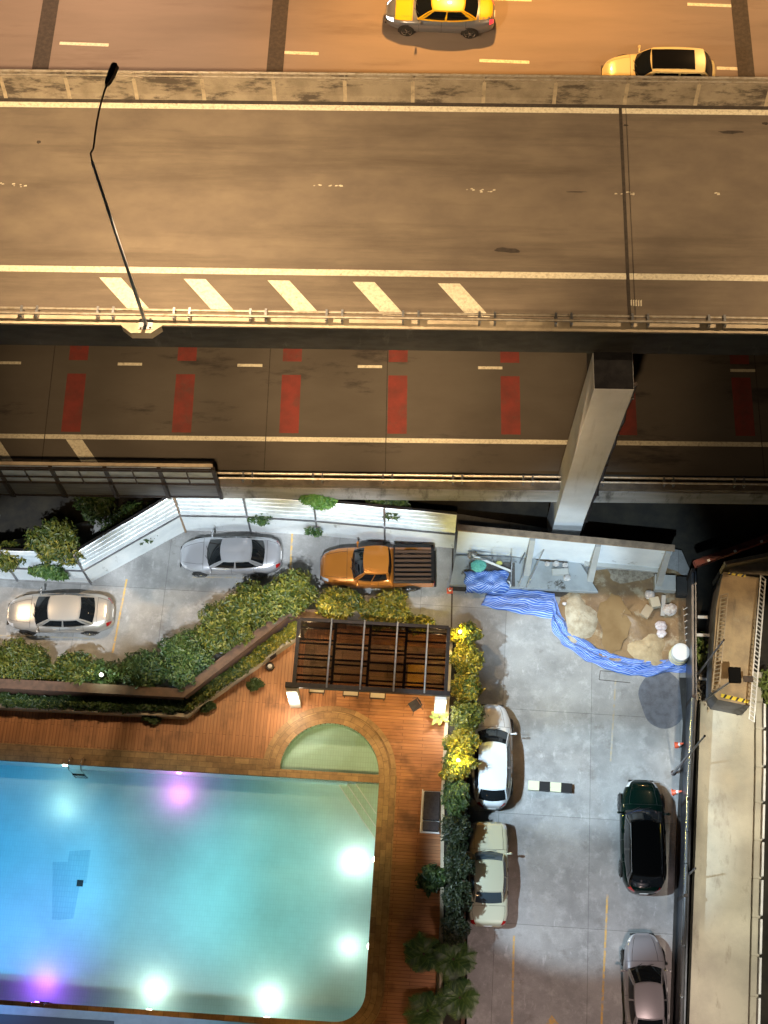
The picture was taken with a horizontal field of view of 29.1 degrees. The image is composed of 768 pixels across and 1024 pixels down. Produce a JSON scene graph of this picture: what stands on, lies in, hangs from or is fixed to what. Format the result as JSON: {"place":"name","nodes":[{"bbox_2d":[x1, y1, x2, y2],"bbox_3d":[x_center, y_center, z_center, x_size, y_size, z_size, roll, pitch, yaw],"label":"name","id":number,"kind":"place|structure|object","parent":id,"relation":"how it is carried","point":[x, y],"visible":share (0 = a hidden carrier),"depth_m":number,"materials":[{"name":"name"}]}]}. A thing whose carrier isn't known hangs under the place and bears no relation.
{"place":"outdoors","nodes":[
{"label":"outdoors","id":0,"kind":"place"},
{"bbox_2d":[0,1005,253,1023],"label":"building ledge","id":1,"kind":"object","parent":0,"point":[9,1014],"visible":1,"depth_m":55.05,"materials":[{"name":"grey"}]},
{"bbox_2d":[0,503,689,1023],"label":"parking ground","id":2,"kind":"structure","parent":0,"point":[546,687],"depth_m":64.56,"materials":[{"name":"concrete"}]},
{"bbox_2d":[0,636,55,680],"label":"shrub","id":3,"kind":"object","parent":2,"relation":"on","point":[30,662],"visible":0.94,"depth_m":64.24,"materials":[{"name":"green plant"}]},
{"bbox_2d":[7,587,114,635],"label":"parked car","id":4,"kind":"object","parent":2,"relation":"on","point":[90,614],"visible":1,"depth_m":66.18,"materials":[{"name":"beige paint"}]},
{"bbox_2d":[46,650,101,685],"bbox_3d":[-13.578,7.171,64.858,2.419,2.591,1.938,-25,70,-9],"label":"shrub","id":5,"kind":"object","parent":2,"relation":"on","point":[75,667],"visible":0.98,"depth_m":64.04,"materials":[{"name":"green plant"}]},
{"bbox_2d":[90,658,122,684],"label":"shrub","id":6,"kind":"object","parent":2,"relation":"on","point":[110,670],"visible":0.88,"depth_m":64.12,"materials":[{"name":"green plant"}]},
{"bbox_2d":[116,648,169,688],"bbox_3d":[-10.363,7.071,64.778,2.498,2.735,2.131,-2,68,0],"label":"shrub","id":7,"kind":"object","parent":2,"relation":"on","point":[143,668],"visible":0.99,"depth_m":63.85,"materials":[{"name":"green plant"}]},
{"bbox_2d":[156,627,214,691],"bbox_3d":[-8.584,6.563,64.798,2.474,3.032,3.023,-14,69,-5],"label":"shrub","id":8,"kind":"object","parent":2,"relation":"on","point":[180,655],"visible":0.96,"depth_m":63.82,"materials":[{"name":"green plant"}]},
{"bbox_2d":[189,600,254,657],"bbox_3d":[-7.076,5.380,65.188,3.075,3.150,2.556,-2,68,0],"label":"shrub","id":9,"kind":"object","parent":2,"relation":"on","point":[217,632],"visible":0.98,"depth_m":64.14,"materials":[{"name":"green plant"}]},
{"bbox_2d":[0,498,456,584],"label":"corrugated fence","id":10,"kind":"object","parent":2,"relation":"on","point":[118,545],"visible":0.94,"depth_m":66.42,"materials":[{"name":"metal"}]},
{"bbox_2d":[27,564,69,581],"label":"creeper","id":11,"kind":"object","parent":10,"relation":"attached to","point":[53,572],"visible":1,"depth_m":65.75,"materials":[{"name":"green plant"}]},
{"bbox_2d":[180,531,281,577],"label":"parked car","id":12,"kind":"object","parent":2,"relation":"on","point":[256,557],"visible":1,"depth_m":67.11,"materials":[{"name":"silver metal"}]},
{"bbox_2d":[218,579,278,630],"bbox_3d":[-5.773,4.307,65.472,3.066,3.388,2.476,-2,68,0],"label":"shrub","id":13,"kind":"object","parent":2,"relation":"on","point":[239,605],"visible":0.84,"depth_m":64.40,"materials":[{"name":"green plant"}]},
{"bbox_2d":[250,568,322,624],"bbox_3d":[-4.353,3.920,65.559,3.065,3.479,2.332,-28,71,-10],"label":"shrub","id":14,"kind":"object","parent":2,"relation":"on","point":[294,593],"visible":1,"depth_m":64.43,"materials":[{"name":"green plant"}]},
{"bbox_2d":[0,576,616,761],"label":"parking line","id":15,"kind":"object","parent":2,"relation":"on","point":[324,587],"visible":0.84,"depth_m":66.86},
{"bbox_2d":[315,586,367,619],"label":"shrub","id":16,"kind":"object","parent":2,"relation":"on","point":[339,603],"visible":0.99,"depth_m":64.52,"materials":[{"name":"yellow plant"}]},
{"bbox_2d":[112,534,607,1023],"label":"parking line","id":17,"kind":"object","parent":2,"relation":"on","point":[551,1020],"visible":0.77,"depth_m":61.51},
{"bbox_2d":[320,541,435,590],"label":"pickup truck","id":18,"kind":"object","parent":2,"relation":"on","point":[409,567],"visible":0.97,"depth_m":66.80,"materials":[{"name":"orange paint"}]},
{"bbox_2d":[357,588,412,622],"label":"shrub","id":19,"kind":"object","parent":2,"relation":"on","point":[390,606],"visible":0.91,"depth_m":64.77,"materials":[{"name":"green plant"}]},
{"bbox_2d":[466,822,511,926],"bbox_3d":[4.378,15.147,62.066,1.990,1.397,4.330,1,68,1],"label":"parked car","id":20,"kind":"object","parent":2,"relation":"on","point":[487,852],"visible":0.81,"depth_m":61.46,"materials":[{"name":"beige paint"}]},
{"bbox_2d":[470,704,516,810],"bbox_3d":[4.674,10.499,63.885,2.130,1.467,4.605,2,68,1],"label":"parked car","id":21,"kind":"object","parent":2,"relation":"on","point":[491,785],"visible":0.84,"depth_m":63.20,"materials":[{"name":"white paint"}]},
{"bbox_2d":[450,556,597,592],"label":"concrete slab","id":22,"kind":"structure","parent":2,"relation":"on","point":[543,578],"depth_m":67.35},
{"bbox_2d":[469,555,525,586],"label":"builders cart","id":23,"kind":"object","parent":22,"relation":"on","point":[510,566],"visible":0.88,"depth_m":67.08,"materials":[{"name":"grey metal"}]},
{"bbox_2d":[464,570,509,593],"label":"tarpaulin","id":24,"kind":"object","parent":23,"relation":"on","point":[485,581],"visible":1,"depth_m":66.81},
{"bbox_2d":[528,780,571,793],"bbox_3d":[7.179,11.898,63.978,1.882,0.200,0.400,4,68,2],"label":"speed bump","id":25,"kind":"object","parent":2,"relation":"on","point":[543,786],"visible":1,"depth_m":63.89,"materials":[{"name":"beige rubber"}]},
{"bbox_2d":[456,524,674,586],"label":"boundary wall","id":26,"kind":"structure","parent":2,"relation":"on","point":[592,553],"depth_m":66.03,"materials":[{"name":"concrete"}]},
{"bbox_2d":[481,589,686,676],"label":"tarpaulin","id":27,"kind":"object","parent":2,"relation":"on","point":[541,604],"visible":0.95,"depth_m":66.55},
{"bbox_2d":[558,568,685,661],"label":"mud","id":28,"kind":"structure","parent":2,"relation":"on","point":[633,598],"depth_m":67.01,"materials":[{"name":"soil"}]},
{"bbox_2d":[565,593,597,642],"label":"sand heap","id":29,"kind":"object","parent":28,"relation":"on","point":[581,619],"visible":1,"depth_m":66.68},
{"bbox_2d":[597,593,631,653],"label":"puddle","id":30,"kind":"object","parent":28,"relation":"on","point":[615,626],"visible":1,"depth_m":66.69,"materials":[{"name":"liquid"}]},
{"bbox_2d":[607,568,656,583],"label":"rubble heap","id":31,"kind":"object","parent":28,"relation":"on","point":[622,576],"visible":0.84,"depth_m":67.48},
{"bbox_2d":[627,634,664,665],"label":"sand heap","id":32,"kind":"object","parent":28,"relation":"on","point":[649,647],"visible":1,"depth_m":66.14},
{"bbox_2d":[669,643,688,665],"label":"barrel","id":33,"kind":"object","parent":28,"relation":"on","point":[678,654],"visible":1,"depth_m":65.32,"materials":[{"name":"plastic"}]},
{"bbox_2d":[617,780,670,894],"bbox_3d":[10.948,13.639,62.436,2.270,1.671,4.805,2,68,1],"label":"parked car","id":34,"kind":"object","parent":2,"relation":"on","point":[642,867],"visible":1,"depth_m":61.78,"materials":[{"name":"black paint"}]},
{"bbox_2d":[620,933,671,1023],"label":"parked car","id":35,"kind":"object","parent":2,"relation":"on","point":[643,961],"visible":1,"depth_m":59.98,"materials":[{"name":"grey paint"}]},
{"bbox_2d":[638,672,681,728],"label":"wet patch","id":36,"kind":"object","parent":2,"relation":"on","point":[659,698],"visible":1,"depth_m":65.45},
{"bbox_2d":[653,574,675,593],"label":"concrete block","id":37,"kind":"structure","parent":2,"relation":"on","point":[669,584],"depth_m":67.01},
{"bbox_2d":[670,678,685,1023],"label":"kerb","id":38,"kind":"structure","parent":2,"relation":"on","point":[682,682],"depth_m":62.72,"materials":[{"name":"concrete"}]},
{"bbox_2d":[675,576,686,597],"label":"concrete block","id":39,"kind":"structure","parent":2,"relation":"on","point":[681,588],"depth_m":67.00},
{"bbox_2d":[674,568,696,1023],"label":"steel fence","id":40,"kind":"object","parent":2,"relation":"on","point":[685,846],"visible":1,"depth_m":62.45,"materials":[{"name":"black"}]},
{"bbox_2d":[0,345,767,482],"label":"road","id":41,"kind":"structure","parent":0,"point":[457,395],"depth_m":65.36,"materials":[{"name":"asphalt"}]},
{"bbox_2d":[0,439,97,462],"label":"hatch marking","id":42,"kind":"object","parent":41,"relation":"on","point":[81,450],"visible":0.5,"depth_m":64.78,"materials":[{"name":"paint"}]},
{"bbox_2d":[0,361,754,371],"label":"lane dashes","id":43,"kind":"object","parent":41,"relation":"on","point":[375,366],"visible":0.85,"depth_m":66.18,"materials":[{"name":"paint"}]},
{"bbox_2d":[0,472,767,504],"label":"guard rail","id":44,"kind":"object","parent":41,"relation":"on","point":[522,490],"visible":0.73,"depth_m":63.51,"materials":[{"name":"grey metal"}]},
{"bbox_2d":[0,461,222,499],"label":"noise barrier","id":45,"kind":"object","parent":44,"relation":"attached to","point":[72,479],"visible":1,"depth_m":62.98,"materials":[{"name":"metal"}]},
{"bbox_2d":[0,434,767,446],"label":"edge line","id":46,"kind":"object","parent":41,"relation":"on","point":[379,440],"visible":1,"depth_m":64.83,"materials":[{"name":"paint"}]},
{"bbox_2d":[41,346,765,482],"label":"joint band","id":47,"kind":"object","parent":41,"relation":"on","point":[386,412],"visible":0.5,"depth_m":65.32,"materials":[{"name":"rubber"}]},
{"bbox_2d":[61,346,754,435],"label":"red road block","id":48,"kind":"structure","parent":41,"relation":"on","point":[397,404],"depth_m":65.54,"materials":[{"name":"paint"}]},
{"bbox_2d":[0,0,767,76],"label":"road","id":49,"kind":"structure","parent":0,"point":[566,37],"depth_m":64.28,"materials":[{"name":"asphalt"}]},
{"bbox_2d":[32,0,754,76],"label":"joint band","id":50,"kind":"object","parent":49,"relation":"on","point":[278,28],"visible":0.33,"depth_m":64.29,"materials":[{"name":"concrete"}]},
{"bbox_2d":[59,0,736,69],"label":"lane dashes","id":51,"kind":"object","parent":49,"relation":"on","point":[480,60],"visible":1,"depth_m":64.04,"materials":[{"name":"paint"}]},
{"bbox_2d":[385,0,494,38],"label":"taxi","id":52,"kind":"object","parent":49,"relation":"on","point":[469,19],"visible":1,"depth_m":63.52,"materials":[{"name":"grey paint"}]},
{"bbox_2d":[601,45,715,75],"bbox_3d":[11.621,-18.604,62.408,4.775,1.668,2.150,2,68,1],"label":"car","id":53,"kind":"object","parent":49,"relation":"on","point":[670,61],"visible":0.59,"depth_m":61.75,"materials":[{"name":"yellow paint"}]},
{"bbox_2d":[0,496,767,1023],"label":"ground","id":54,"kind":"structure","parent":0,"point":[692,532],"depth_m":68.89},
{"bbox_2d":[0,539,25,572],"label":"bush","id":55,"kind":"object","parent":54,"relation":"on","point":[8,562],"visible":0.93,"depth_m":65.37,"materials":[{"name":"green plant"}]},
{"bbox_2d":[23,516,85,567],"bbox_3d":[-14.521,1.768,66.365,2.712,4.426,2.301,-2,68,0],"label":"tree","id":56,"kind":"object","parent":54,"relation":"on","point":[55,537],"visible":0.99,"depth_m":64.77,"materials":[{"name":"green plant"}]},
{"bbox_2d":[72,497,115,525],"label":"tree","id":57,"kind":"object","parent":54,"relation":"on","point":[95,507],"visible":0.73,"depth_m":66.44,"materials":[{"name":"green plant"}]},
{"bbox_2d":[100,500,157,545],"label":"bush","id":58,"kind":"object","parent":54,"relation":"on","point":[127,511],"visible":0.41,"depth_m":67.71,"materials":[{"name":"green plant"}]},
{"bbox_2d":[0,643,336,758],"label":"pool deck","id":59,"kind":"structure","parent":54,"relation":"on","point":[241,720],"depth_m":64.48,"materials":[{"name":"wood"}]},
{"bbox_2d":[0,624,295,719],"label":"planter","id":60,"kind":"object","parent":59,"relation":"on","point":[183,715],"visible":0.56,"depth_m":64.47,"materials":[{"name":"brown paint"}]},
{"bbox_2d":[0,692,64,710],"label":"hedge","id":61,"kind":"object","parent":60,"relation":"in","point":[26,701],"visible":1,"depth_m":64.14,"materials":[{"name":"green plant"}]},
{"bbox_2d":[56,694,129,714],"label":"hedge","id":62,"kind":"object","parent":60,"relation":"in","point":[102,704],"visible":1,"depth_m":64.06,"materials":[{"name":"green plant"}]},
{"bbox_2d":[126,698,190,713],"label":"hedge","id":63,"kind":"object","parent":60,"relation":"in","point":[167,706],"visible":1,"depth_m":63.99,"materials":[{"name":"green plant"}]},
{"bbox_2d":[184,657,252,712],"bbox_3d":[-7.276,7.495,64.510,3.739,0.670,0.853,-36,72,-13],"label":"hedge","id":64,"kind":"object","parent":60,"relation":"in","point":[218,683],"visible":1,"depth_m":64.33,"materials":[{"name":"green plant"}]},
{"bbox_2d":[238,620,296,669],"bbox_3d":[-4.863,5.854,65.109,3.558,0.707,0.861,-36,72,-13],"label":"hedge","id":65,"kind":"object","parent":60,"relation":"in","point":[274,642],"visible":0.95,"depth_m":64.96,"materials":[{"name":"green plant"}]},
{"bbox_2d":[0,609,346,700],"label":"garden wall","id":66,"kind":"structure","parent":59,"relation":"on","point":[225,662],"depth_m":63.86,"materials":[{"name":"brown paint"}]},
{"bbox_2d":[286,688,300,707],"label":"light pillar","id":67,"kind":"structure","parent":59,"relation":"on","point":[293,696],"depth_m":63.13,"materials":[{"name":"grey"}]},
{"bbox_2d":[298,494,338,510],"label":"bush","id":68,"kind":"object","parent":54,"relation":"on","point":[319,502],"visible":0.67,"depth_m":64.41,"materials":[{"name":"green plant"}]},
{"bbox_2d":[365,500,410,520],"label":"bush","id":69,"kind":"object","parent":54,"relation":"on","point":[402,503],"visible":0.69,"depth_m":65.55,"materials":[{"name":"green plant"}]},
{"bbox_2d":[336,658,445,1023],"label":"pool deck","id":70,"kind":"structure","parent":54,"relation":"on","point":[415,738],"depth_m":62.54,"materials":[{"name":"wood"}]},
{"bbox_2d":[0,706,396,1023],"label":"swimming pool","id":71,"kind":"structure","parent":70,"relation":"in","point":[230,889],"depth_m":62.98,"materials":[{"name":"liquid"}]},
{"bbox_2d":[285,617,450,696],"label":"pavilion","id":72,"kind":"structure","parent":70,"relation":"on","point":[370,656],"depth_m":62.47,"materials":[{"name":"wood"}]},
{"bbox_2d":[420,789,440,833],"bbox_3d":[1.976,12.718,62.694,0.825,0.500,1.825,3,68,2],"label":"daybed","id":73,"kind":"object","parent":70,"relation":"on","point":[430,812],"visible":0.99,"depth_m":62.52,"materials":[{"name":"white paint"}]},
{"bbox_2d":[414,862,446,898],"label":"bush","id":74,"kind":"object","parent":70,"relation":"on","point":[431,878],"visible":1,"depth_m":61.21,"materials":[{"name":"green plant"}]},
{"bbox_2d":[439,641,466,1023],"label":"planter","id":75,"kind":"object","parent":70,"relation":"on","point":[449,729],"visible":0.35,"depth_m":62.06,"materials":[{"name":"beige paint"}]},
{"bbox_2d":[403,931,441,973],"bbox_3d":[1.651,17.939,60.253,1.820,0.560,1.727,-2,68,0],"label":"palm","id":76,"kind":"object","parent":75,"relation":"on","point":[419,952],"visible":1,"depth_m":60.11,"materials":[{"name":"green plant"}]},
{"bbox_2d":[402,990,446,1023],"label":"palm","id":77,"kind":"object","parent":75,"relation":"on","point":[425,1007],"visible":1,"depth_m":59.36,"materials":[{"name":"green plant"}]},
{"bbox_2d":[433,941,477,982],"bbox_3d":[2.859,18.116,59.924,1.874,0.611,1.668,-30,71,-11],"label":"palm","id":78,"kind":"object","parent":75,"relation":"on","point":[457,959],"visible":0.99,"depth_m":59.74,"materials":[{"name":"green plant"}]},
{"bbox_2d":[439,810,472,850],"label":"hedge shrub","id":79,"kind":"object","parent":75,"relation":"on","point":[458,830],"visible":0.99,"depth_m":61.23,"materials":[{"name":"green plant"}]},
{"bbox_2d":[440,780,471,819],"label":"hedge shrub","id":80,"kind":"object","parent":75,"relation":"on","point":[455,798],"visible":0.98,"depth_m":61.74,"materials":[{"name":"green plant"}]},
{"bbox_2d":[440,910,471,946],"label":"hedge shrub","id":81,"kind":"object","parent":75,"relation":"on","point":[457,929],"visible":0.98,"depth_m":59.78,"materials":[{"name":"green plant"}]},
{"bbox_2d":[434,977,479,1019],"bbox_3d":[3.032,19.611,59.429,1.690,0.614,1.716,-30,71,-11],"label":"palm","id":82,"kind":"object","parent":75,"relation":"on","point":[460,995],"visible":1,"depth_m":59.27,"materials":[{"name":"green plant"}]},
{"bbox_2d":[440,879,473,915],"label":"hedge shrub","id":83,"kind":"object","parent":75,"relation":"on","point":[457,897],"visible":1,"depth_m":60.25,"materials":[{"name":"green plant"}]},
{"bbox_2d":[443,843,475,886],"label":"hedge shrub","id":84,"kind":"object","parent":75,"relation":"on","point":[459,863],"visible":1,"depth_m":60.63,"materials":[{"name":"green plant"}]},
{"bbox_2d":[438,752,480,783],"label":"hedge shrub","id":85,"kind":"object","parent":75,"relation":"on","point":[453,769],"visible":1,"depth_m":62.15,"materials":[{"name":"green plant"}]},
{"bbox_2d":[441,728,482,756],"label":"hedge shrub","id":86,"kind":"object","parent":75,"relation":"on","point":[458,741],"visible":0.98,"depth_m":62.47,"materials":[{"name":"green plant"}]},
{"bbox_2d":[449,641,484,676],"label":"hedge shrub","id":87,"kind":"object","parent":75,"relation":"on","point":[469,658],"visible":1,"depth_m":64.03,"materials":[{"name":"green plant"}]},
{"bbox_2d":[450,620,483,645],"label":"hedge shrub","id":88,"kind":"object","parent":75,"relation":"on","point":[471,631],"visible":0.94,"depth_m":64.42,"materials":[{"name":"green plant"}]},
{"bbox_2d":[450,672,484,703],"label":"hedge shrub","id":89,"kind":"object","parent":75,"relation":"on","point":[467,687],"visible":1,"depth_m":63.42,"materials":[{"name":"green plant"}]},
{"bbox_2d":[449,699,488,734],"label":"hedge shrub","id":90,"kind":"object","parent":75,"relation":"on","point":[465,714],"visible":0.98,"depth_m":63.04,"materials":[{"name":"green plant"}]},
{"bbox_2d":[547,352,636,535],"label":"bridge pier","id":91,"kind":"structure","parent":54,"relation":"on","point":[608,392],"depth_m":57.29,"materials":[{"name":"concrete"}]},
{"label":"bridge girder","id":92,"kind":"object","parent":91,"relation":"on","visible":0},
{"bbox_2d":[0,107,767,321],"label":"expressway road","id":93,"kind":"structure","parent":92,"relation":"on","point":[209,188],"depth_m":55.19,"materials":[{"name":"asphalt"}]},
{"bbox_2d":[99,277,489,316],"bbox_3d":[-3.305,-7.818,53.796,14.308,0.001,1.371,1,68,1],"label":"hatch marking","id":94,"kind":"object","parent":93,"relation":"on","point":[296,299],"visible":0.8,"depth_m":53.82,"materials":[{"name":"paint"}]},
{"bbox_2d":[0,305,767,354],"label":"guard rail","id":95,"kind":"object","parent":93,"relation":"on","point":[708,336],"visible":1,"depth_m":52.67,"materials":[{"name":"beige paint"}]},
{"bbox_2d":[90,62,152,329],"bbox_3d":[-8.278,-9.816,47.922,0.570,11.040,2.927,11,69,5],"label":"street lamp","id":96,"kind":"object","parent":95,"relation":"on","point":[145,323],"visible":1,"depth_m":46.27,"materials":[{"name":"grey"}]},
{"bbox_2d":[0,69,767,105],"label":"concrete parapet","id":97,"kind":"structure","parent":93,"relation":"on","point":[407,87],"depth_m":56.38,"materials":[{"name":"concrete"}]},
{"bbox_2d":[0,265,767,280],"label":"lane line","id":98,"kind":"object","parent":93,"relation":"on","point":[399,273],"visible":1,"depth_m":54.12,"materials":[{"name":"paint"}]},
{"bbox_2d":[0,102,767,114],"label":"lane line","id":99,"kind":"object","parent":93,"relation":"on","point":[387,108],"visible":1,"depth_m":56.83,"materials":[{"name":"paint"}]},
{"bbox_2d":[0,98,767,319],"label":"joint and patches","id":100,"kind":"object","parent":93,"relation":"on","point":[515,250],"visible":0.96,"depth_m":56.80,"materials":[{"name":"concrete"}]},
{"bbox_2d":[712,553,767,585],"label":"pale wall","id":101,"kind":"structure","parent":54,"relation":"on","point":[754,566],"depth_m":65.39,"materials":[{"name":"beige paint"}]},
{"bbox_2d":[696,672,762,1023],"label":"walkway","id":102,"kind":"structure","parent":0,"point":[725,926],"depth_m":62.20,"materials":[{"name":"concrete"}]},
{"bbox_2d":[687,701,706,1023],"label":"walkway kerb","id":103,"kind":"structure","parent":102,"relation":"on","point":[696,886],"depth_m":62.11,"materials":[{"name":"concrete"}]},
{"bbox_2d":[701,572,758,715],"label":"raised platform","id":104,"kind":"structure","parent":102,"relation":"on","point":[738,649],"depth_m":64.33,"materials":[{"name":"concrete"}]},
{"bbox_2d":[712,593,728,689],"bbox_3d":[14.512,5.579,63.857,0.275,0.405,4.367,9,69,4],"label":"lattice rail","id":105,"kind":"object","parent":104,"relation":"on","point":[718,633],"visible":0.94,"depth_m":63.86,"materials":[{"name":"metal"}]},
{"bbox_2d":[702,667,752,701],"bbox_3d":[14.738,7.456,63.555,1.699,2.916,0.853,-2,68,0],"label":"black box lamp","id":106,"kind":"object","parent":104,"relation":"attached to","point":[734,674],"visible":1,"depth_m":62.31,"materials":[{"name":"grey metal"}]},
{"bbox_2d":[748,575,765,721],"bbox_3d":[16.093,5.842,63.731,0.335,0.405,6.529,9,69,4],"label":"lattice rail","id":107,"kind":"object","parent":104,"relation":"on","point":[759,648],"visible":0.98,"depth_m":63.70,"materials":[{"name":"metal"}]},
{"bbox_2d":[748,702,765,1023],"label":"panel parapet","id":108,"kind":"structure","parent":102,"relation":"on","point":[757,881],"depth_m":61.98,"materials":[{"name":"concrete"}]},
{"bbox_2d":[693,534,767,567],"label":"red beam","id":109,"kind":"structure","parent":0,"point":[730,551],"depth_m":64.48,"materials":[{"name":"metal"}]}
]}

